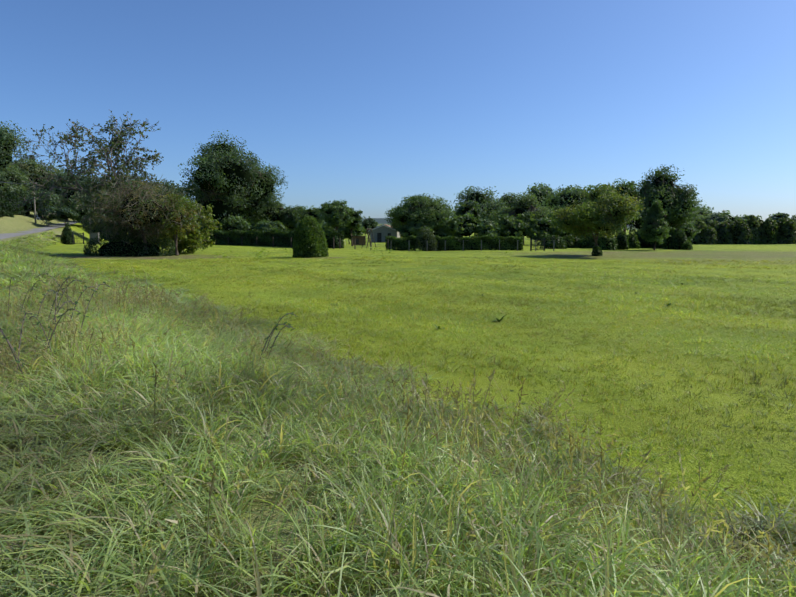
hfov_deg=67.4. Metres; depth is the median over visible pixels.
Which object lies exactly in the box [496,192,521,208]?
tree
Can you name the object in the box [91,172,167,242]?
scraggly tree
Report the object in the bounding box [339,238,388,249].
fence posts
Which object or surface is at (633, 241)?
understory bush
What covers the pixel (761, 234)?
hedgerow bush
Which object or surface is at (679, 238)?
understory bush
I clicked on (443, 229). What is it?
bush
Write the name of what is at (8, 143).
hill tree
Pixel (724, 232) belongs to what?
hedgerow bush
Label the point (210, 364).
long grass
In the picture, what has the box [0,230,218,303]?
long grass
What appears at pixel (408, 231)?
bush
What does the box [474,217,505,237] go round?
bush
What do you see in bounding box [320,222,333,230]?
tree
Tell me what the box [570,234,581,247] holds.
understory bush
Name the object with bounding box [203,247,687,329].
meadow weeds
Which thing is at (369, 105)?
sky
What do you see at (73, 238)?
fence
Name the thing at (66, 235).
bush
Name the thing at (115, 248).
bramble
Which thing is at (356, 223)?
pollard tree
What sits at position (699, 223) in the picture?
hedgerow bush
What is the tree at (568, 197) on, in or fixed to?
on the ground at (634, 257)
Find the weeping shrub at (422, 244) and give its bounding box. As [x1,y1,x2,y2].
[414,228,441,250]
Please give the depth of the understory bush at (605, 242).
71.46 m
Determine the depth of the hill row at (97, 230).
136.43 m
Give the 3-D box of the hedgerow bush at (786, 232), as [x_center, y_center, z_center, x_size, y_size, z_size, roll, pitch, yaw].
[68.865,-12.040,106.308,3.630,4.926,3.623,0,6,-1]
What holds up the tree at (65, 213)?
on the ground at (634, 257)
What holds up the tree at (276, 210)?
on the ground at (634, 257)
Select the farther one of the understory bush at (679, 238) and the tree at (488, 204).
the tree at (488, 204)
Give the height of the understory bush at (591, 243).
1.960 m
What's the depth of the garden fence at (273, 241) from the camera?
86.69 m
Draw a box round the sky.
[0,0,795,220]
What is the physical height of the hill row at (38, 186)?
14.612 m
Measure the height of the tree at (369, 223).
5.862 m
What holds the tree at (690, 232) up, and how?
on the ground at (634, 257)
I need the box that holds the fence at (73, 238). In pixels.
[72,232,84,243]
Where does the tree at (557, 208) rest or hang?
on the ground at (634, 257)
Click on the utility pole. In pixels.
(34, 199)
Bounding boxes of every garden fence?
[215,236,333,248]
[409,240,554,251]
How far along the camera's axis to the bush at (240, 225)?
114.32 m
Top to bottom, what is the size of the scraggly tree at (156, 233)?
5.369 m
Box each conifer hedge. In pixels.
[0,192,13,217]
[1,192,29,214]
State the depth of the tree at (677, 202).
79.55 m
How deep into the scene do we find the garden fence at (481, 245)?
66.61 m
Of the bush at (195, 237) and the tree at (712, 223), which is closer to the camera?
the bush at (195, 237)
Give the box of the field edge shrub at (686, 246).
[680,240,692,249]
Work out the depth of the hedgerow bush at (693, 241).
104.53 m
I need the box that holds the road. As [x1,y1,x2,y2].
[0,221,77,238]
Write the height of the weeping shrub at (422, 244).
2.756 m
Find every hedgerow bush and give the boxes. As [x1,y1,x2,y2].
[689,226,698,243]
[693,221,705,229]
[694,225,717,244]
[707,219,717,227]
[714,221,734,243]
[730,218,752,243]
[743,215,760,243]
[754,219,766,243]
[762,218,778,243]
[776,217,795,243]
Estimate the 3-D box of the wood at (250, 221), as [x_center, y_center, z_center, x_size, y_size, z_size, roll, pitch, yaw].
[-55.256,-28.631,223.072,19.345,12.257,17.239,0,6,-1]
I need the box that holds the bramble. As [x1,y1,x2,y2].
[83,234,174,256]
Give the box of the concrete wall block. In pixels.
[89,233,99,243]
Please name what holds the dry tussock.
on the ground at (634, 257)
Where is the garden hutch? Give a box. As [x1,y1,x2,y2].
[352,236,365,244]
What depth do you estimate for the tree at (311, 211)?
117.37 m
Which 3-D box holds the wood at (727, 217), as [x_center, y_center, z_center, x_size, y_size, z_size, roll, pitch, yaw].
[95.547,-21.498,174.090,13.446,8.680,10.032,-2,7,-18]
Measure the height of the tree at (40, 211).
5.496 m
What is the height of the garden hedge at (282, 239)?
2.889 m
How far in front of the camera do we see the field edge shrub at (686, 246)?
71.60 m
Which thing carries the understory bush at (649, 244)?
on the ground at (634, 257)
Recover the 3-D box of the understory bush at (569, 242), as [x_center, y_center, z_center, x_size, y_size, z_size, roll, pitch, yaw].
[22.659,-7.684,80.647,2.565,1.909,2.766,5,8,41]
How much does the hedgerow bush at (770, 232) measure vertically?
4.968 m
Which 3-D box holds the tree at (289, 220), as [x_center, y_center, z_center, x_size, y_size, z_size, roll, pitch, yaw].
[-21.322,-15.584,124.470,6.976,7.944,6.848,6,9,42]
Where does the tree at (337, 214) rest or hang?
on the ground at (634, 257)
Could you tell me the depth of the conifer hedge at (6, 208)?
136.31 m
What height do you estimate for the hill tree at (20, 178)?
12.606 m
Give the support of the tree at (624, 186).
on the ground at (634, 257)
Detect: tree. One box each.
[0,120,37,183]
[0,164,29,189]
[9,155,63,191]
[10,111,163,232]
[45,168,85,218]
[71,159,170,247]
[72,173,110,200]
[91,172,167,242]
[127,224,170,239]
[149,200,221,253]
[156,194,196,255]
[172,130,287,226]
[253,202,290,224]
[279,205,307,230]
[296,205,323,223]
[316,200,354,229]
[320,222,333,230]
[346,207,362,245]
[362,217,377,238]
[383,193,456,227]
[387,220,405,230]
[448,186,511,234]
[489,192,554,237]
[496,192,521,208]
[542,184,589,210]
[545,206,574,218]
[546,183,644,250]
[612,178,641,232]
[628,164,706,232]
[637,199,670,249]
[677,222,701,240]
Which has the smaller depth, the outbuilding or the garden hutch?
the garden hutch
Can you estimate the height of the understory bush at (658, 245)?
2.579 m
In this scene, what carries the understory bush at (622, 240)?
on the ground at (634, 257)
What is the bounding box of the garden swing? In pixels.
[362,229,375,247]
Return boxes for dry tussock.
[647,495,795,584]
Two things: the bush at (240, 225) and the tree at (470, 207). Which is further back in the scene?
the tree at (470, 207)
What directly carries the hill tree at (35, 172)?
on the ground at (634, 257)
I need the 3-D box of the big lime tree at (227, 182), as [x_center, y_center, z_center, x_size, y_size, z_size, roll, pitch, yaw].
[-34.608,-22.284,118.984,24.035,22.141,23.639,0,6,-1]
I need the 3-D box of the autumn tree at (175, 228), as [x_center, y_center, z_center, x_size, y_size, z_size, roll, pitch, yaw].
[-19.845,-6.558,52.887,3.930,5.603,3.677,4,8,33]
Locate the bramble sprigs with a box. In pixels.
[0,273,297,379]
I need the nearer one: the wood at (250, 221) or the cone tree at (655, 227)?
the cone tree at (655, 227)
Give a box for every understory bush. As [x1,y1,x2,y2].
[540,234,566,248]
[562,235,574,247]
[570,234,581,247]
[575,234,594,247]
[586,235,594,247]
[592,232,618,249]
[614,231,628,249]
[623,233,640,248]
[634,232,647,247]
[645,239,652,247]
[652,241,662,247]
[662,227,677,248]
[670,227,688,249]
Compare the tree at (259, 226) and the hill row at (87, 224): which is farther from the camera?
the hill row at (87, 224)
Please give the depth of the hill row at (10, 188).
157.77 m
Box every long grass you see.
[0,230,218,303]
[0,266,795,596]
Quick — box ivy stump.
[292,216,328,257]
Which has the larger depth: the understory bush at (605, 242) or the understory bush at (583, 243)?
the understory bush at (583, 243)
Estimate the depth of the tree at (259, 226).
112.02 m
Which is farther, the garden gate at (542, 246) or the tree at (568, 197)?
the tree at (568, 197)
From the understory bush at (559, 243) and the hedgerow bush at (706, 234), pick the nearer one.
the understory bush at (559, 243)
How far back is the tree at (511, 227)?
93.10 m
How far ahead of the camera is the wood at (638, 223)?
220.79 m
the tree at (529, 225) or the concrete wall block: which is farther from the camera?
the concrete wall block
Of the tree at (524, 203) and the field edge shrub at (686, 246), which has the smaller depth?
the field edge shrub at (686, 246)
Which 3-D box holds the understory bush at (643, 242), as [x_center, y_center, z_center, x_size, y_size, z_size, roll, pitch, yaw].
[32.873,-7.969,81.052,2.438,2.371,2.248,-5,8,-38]
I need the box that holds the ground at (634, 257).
[0,211,795,596]
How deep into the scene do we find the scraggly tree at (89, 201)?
54.37 m
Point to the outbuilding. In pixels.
(380, 232)
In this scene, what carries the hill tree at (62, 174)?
on the ground at (634, 257)
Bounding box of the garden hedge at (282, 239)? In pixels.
[174,227,343,247]
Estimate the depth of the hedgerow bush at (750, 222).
105.47 m
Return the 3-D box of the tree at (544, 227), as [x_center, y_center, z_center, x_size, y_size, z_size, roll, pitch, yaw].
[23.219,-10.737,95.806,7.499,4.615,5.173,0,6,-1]
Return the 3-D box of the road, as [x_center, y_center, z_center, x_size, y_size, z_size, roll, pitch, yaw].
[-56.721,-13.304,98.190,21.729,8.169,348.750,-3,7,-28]
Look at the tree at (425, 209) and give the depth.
92.11 m
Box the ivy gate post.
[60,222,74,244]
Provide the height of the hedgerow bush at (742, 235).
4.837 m
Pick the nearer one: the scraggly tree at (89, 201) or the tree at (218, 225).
the scraggly tree at (89, 201)
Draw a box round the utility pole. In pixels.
[1,181,54,223]
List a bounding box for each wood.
[245,214,260,230]
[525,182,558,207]
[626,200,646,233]
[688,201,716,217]
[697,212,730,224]
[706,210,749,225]
[741,214,761,221]
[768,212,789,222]
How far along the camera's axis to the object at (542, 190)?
224.33 m
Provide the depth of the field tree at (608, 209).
49.83 m
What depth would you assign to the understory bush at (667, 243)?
74.31 m
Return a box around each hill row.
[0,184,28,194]
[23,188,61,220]
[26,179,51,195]
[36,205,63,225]
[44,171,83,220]
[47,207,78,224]
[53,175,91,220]
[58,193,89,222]
[82,209,107,234]
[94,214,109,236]
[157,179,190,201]
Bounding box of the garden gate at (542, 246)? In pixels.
[530,238,544,250]
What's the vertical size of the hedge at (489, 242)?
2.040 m
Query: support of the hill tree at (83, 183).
on the ground at (634, 257)
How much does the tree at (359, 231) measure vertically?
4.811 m
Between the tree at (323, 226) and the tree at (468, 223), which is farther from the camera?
the tree at (323, 226)
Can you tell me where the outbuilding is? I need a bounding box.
[370,224,399,241]
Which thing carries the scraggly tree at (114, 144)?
on the ground at (634, 257)

